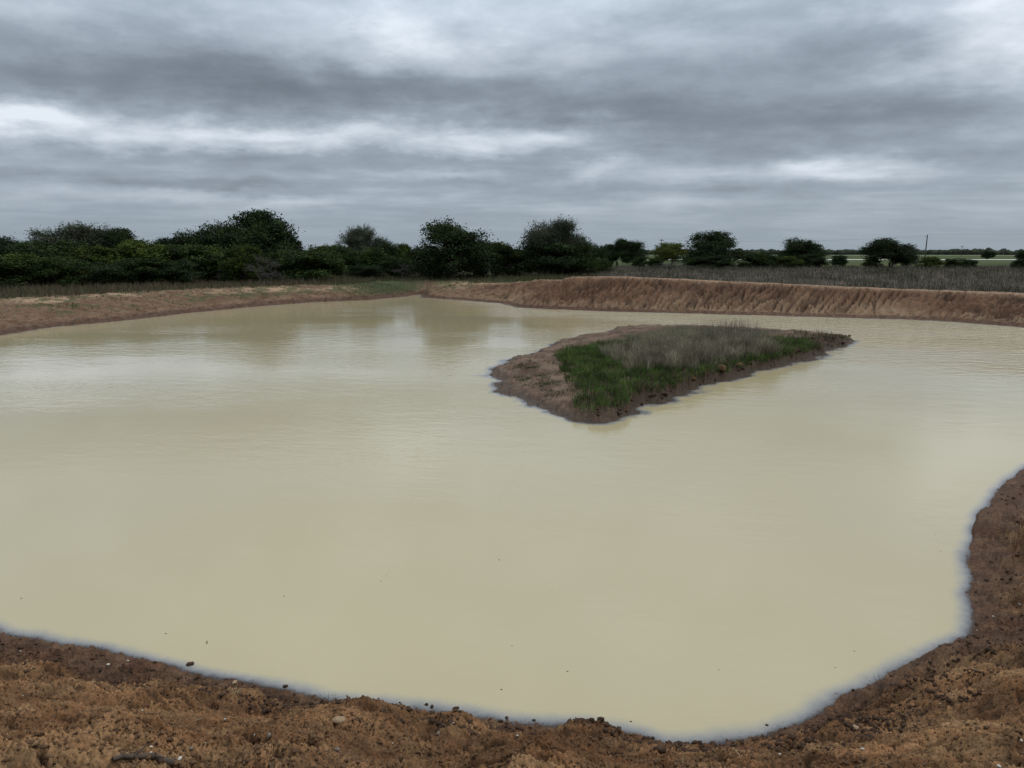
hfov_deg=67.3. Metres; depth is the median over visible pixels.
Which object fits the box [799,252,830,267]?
shrub
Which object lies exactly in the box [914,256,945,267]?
shrub
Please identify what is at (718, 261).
shrub
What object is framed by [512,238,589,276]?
shrub
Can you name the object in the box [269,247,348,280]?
shrub
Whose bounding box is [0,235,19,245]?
oak tree
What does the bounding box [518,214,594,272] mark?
mesquite tree
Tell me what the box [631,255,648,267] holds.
shrub
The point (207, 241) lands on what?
oak tree
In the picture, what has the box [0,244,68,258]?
shrub
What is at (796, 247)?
oak tree
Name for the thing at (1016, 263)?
shrub
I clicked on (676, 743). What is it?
mud clods
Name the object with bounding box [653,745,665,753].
clod
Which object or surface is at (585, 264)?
shrub
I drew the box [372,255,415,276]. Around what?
shrub
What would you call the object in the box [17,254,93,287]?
shrub
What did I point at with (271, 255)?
shrub
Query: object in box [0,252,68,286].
shrub
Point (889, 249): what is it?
oak tree
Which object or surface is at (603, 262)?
shrub
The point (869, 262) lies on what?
shrub
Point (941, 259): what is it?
road
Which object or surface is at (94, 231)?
mesquite tree
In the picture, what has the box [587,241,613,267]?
oak tree
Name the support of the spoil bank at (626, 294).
on the ground at (20, 314)
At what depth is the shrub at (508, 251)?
103.13 m
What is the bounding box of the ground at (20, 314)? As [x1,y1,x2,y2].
[0,254,1023,334]
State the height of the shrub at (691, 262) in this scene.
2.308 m
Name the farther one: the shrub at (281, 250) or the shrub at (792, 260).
the shrub at (792, 260)
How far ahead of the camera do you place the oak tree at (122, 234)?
94.70 m
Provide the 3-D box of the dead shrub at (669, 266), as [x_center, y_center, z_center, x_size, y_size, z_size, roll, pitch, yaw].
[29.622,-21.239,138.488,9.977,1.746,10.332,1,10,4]
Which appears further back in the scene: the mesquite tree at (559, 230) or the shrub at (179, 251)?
the mesquite tree at (559, 230)
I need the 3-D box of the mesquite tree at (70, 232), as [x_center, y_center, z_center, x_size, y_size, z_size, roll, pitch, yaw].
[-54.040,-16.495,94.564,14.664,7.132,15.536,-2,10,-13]
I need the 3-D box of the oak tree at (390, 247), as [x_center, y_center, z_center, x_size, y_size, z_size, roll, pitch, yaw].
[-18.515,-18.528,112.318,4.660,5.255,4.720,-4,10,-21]
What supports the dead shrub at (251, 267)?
on the ground at (20, 314)
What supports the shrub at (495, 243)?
on the ground at (20, 314)
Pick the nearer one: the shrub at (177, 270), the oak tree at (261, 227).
the shrub at (177, 270)
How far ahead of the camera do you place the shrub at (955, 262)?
155.43 m
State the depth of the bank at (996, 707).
5.97 m
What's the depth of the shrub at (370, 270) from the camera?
93.94 m
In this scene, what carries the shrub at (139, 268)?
on the ground at (20, 314)
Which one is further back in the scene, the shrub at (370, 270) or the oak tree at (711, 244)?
the oak tree at (711, 244)
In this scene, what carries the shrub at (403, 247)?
on the ground at (20, 314)
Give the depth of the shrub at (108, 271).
71.93 m
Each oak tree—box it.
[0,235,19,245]
[100,225,146,250]
[151,236,183,250]
[169,228,205,249]
[187,219,243,248]
[196,208,305,254]
[265,230,305,250]
[378,239,398,256]
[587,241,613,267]
[604,237,626,266]
[618,240,650,265]
[677,230,747,263]
[774,236,826,266]
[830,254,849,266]
[857,237,921,267]
[980,250,996,258]
[1014,250,1023,259]
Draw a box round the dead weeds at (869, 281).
[535,263,1023,292]
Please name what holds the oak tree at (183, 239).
on the ground at (20, 314)
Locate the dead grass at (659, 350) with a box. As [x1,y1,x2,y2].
[598,315,787,373]
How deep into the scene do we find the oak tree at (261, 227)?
98.05 m
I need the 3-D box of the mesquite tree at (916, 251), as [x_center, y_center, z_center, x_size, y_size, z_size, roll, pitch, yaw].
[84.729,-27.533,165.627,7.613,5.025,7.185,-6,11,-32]
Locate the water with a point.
(392, 500)
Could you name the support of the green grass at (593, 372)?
on the island
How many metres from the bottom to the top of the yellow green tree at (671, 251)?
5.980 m
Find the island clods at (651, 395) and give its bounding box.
[596,334,850,415]
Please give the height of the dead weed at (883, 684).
0.119 m
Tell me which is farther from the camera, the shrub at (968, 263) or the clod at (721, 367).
the shrub at (968, 263)
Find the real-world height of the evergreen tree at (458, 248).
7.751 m
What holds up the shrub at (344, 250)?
on the ground at (20, 314)
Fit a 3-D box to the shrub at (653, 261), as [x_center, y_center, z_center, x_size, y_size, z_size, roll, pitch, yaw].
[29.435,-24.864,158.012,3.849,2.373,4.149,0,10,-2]
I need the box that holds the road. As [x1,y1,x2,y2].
[647,259,1015,259]
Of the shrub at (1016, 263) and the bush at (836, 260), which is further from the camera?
the bush at (836, 260)
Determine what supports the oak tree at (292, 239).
on the ground at (20, 314)
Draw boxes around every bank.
[0,467,1023,767]
[422,276,1023,326]
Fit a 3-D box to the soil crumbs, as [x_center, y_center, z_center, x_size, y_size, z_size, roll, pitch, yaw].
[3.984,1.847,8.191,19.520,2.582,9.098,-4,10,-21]
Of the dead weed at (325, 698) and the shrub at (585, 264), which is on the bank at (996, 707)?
the dead weed at (325, 698)
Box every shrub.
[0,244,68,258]
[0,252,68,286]
[0,254,48,290]
[4,238,102,273]
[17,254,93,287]
[63,244,124,274]
[63,260,139,285]
[96,257,176,284]
[99,238,172,276]
[138,258,207,283]
[144,243,211,280]
[185,244,224,279]
[187,254,270,280]
[217,244,272,282]
[245,254,286,283]
[259,251,283,278]
[265,246,313,267]
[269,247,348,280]
[304,243,348,274]
[324,246,359,275]
[338,247,389,274]
[344,263,387,278]
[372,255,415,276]
[389,263,427,277]
[394,242,417,273]
[468,239,503,275]
[490,240,516,274]
[495,243,538,275]
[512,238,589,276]
[554,241,600,275]
[588,257,615,272]
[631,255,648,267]
[647,258,663,266]
[651,262,698,269]
[683,258,705,268]
[692,254,736,269]
[736,252,778,267]
[760,254,789,267]
[775,256,804,267]
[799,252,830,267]
[861,258,883,267]
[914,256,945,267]
[943,258,963,267]
[960,258,979,267]
[1009,258,1023,268]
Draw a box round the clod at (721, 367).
[717,364,725,371]
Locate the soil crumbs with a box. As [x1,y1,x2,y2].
[0,509,1023,767]
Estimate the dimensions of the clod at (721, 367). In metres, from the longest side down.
0.379 x 0.304 x 0.289 m
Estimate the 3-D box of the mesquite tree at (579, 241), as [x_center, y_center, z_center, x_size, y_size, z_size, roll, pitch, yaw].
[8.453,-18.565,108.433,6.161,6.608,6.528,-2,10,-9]
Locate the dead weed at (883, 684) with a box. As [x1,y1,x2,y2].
[866,674,894,689]
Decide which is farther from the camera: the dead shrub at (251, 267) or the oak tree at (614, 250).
the oak tree at (614, 250)
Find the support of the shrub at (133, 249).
on the ground at (20, 314)
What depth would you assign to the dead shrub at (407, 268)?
95.62 m
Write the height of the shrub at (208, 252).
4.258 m
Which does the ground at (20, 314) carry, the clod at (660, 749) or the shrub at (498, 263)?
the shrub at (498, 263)
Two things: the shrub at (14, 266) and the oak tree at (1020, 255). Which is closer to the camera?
the shrub at (14, 266)
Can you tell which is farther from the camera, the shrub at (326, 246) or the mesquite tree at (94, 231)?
the shrub at (326, 246)
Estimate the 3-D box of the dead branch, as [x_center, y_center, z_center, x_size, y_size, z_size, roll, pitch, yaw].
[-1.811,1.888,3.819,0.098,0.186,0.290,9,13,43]
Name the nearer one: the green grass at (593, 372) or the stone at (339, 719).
the stone at (339, 719)
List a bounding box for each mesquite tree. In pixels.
[8,220,119,256]
[75,221,124,246]
[334,223,388,251]
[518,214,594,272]
[564,232,594,272]
[886,246,919,266]
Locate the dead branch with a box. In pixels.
[112,743,175,766]
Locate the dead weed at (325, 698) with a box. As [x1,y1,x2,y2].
[315,694,338,701]
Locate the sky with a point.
(837, 122)
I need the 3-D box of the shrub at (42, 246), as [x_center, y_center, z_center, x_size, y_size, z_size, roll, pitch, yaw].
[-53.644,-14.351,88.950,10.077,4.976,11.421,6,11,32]
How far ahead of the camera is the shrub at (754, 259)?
154.06 m
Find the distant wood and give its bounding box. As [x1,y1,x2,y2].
[399,247,1022,254]
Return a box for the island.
[488,324,857,423]
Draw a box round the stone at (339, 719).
[331,716,345,723]
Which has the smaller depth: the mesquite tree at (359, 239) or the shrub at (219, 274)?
the shrub at (219, 274)
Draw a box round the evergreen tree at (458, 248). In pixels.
[400,215,500,278]
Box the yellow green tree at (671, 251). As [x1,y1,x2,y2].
[649,241,689,263]
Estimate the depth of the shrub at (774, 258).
156.40 m
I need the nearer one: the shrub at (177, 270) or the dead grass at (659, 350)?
the dead grass at (659, 350)
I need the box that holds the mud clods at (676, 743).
[0,475,1023,753]
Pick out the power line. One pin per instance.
(776, 241)
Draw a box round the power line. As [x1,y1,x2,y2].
[685,236,912,241]
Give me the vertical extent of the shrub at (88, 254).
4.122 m
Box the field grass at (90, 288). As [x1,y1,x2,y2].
[0,270,612,317]
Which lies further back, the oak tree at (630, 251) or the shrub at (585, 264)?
the oak tree at (630, 251)
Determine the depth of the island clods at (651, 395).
25.58 m
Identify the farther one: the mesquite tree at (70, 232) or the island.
the mesquite tree at (70, 232)
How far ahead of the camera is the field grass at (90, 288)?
74.70 m
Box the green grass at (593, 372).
[512,327,848,414]
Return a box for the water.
[0,294,1023,742]
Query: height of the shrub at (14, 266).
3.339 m
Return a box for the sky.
[0,0,1023,250]
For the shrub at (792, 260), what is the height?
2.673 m
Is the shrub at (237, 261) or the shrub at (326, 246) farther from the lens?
the shrub at (326, 246)
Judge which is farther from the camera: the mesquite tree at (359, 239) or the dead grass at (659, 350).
the mesquite tree at (359, 239)
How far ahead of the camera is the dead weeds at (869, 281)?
99.34 m
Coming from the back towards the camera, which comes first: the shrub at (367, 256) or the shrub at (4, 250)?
the shrub at (367, 256)
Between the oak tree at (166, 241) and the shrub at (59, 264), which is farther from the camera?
the oak tree at (166, 241)
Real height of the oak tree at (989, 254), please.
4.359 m

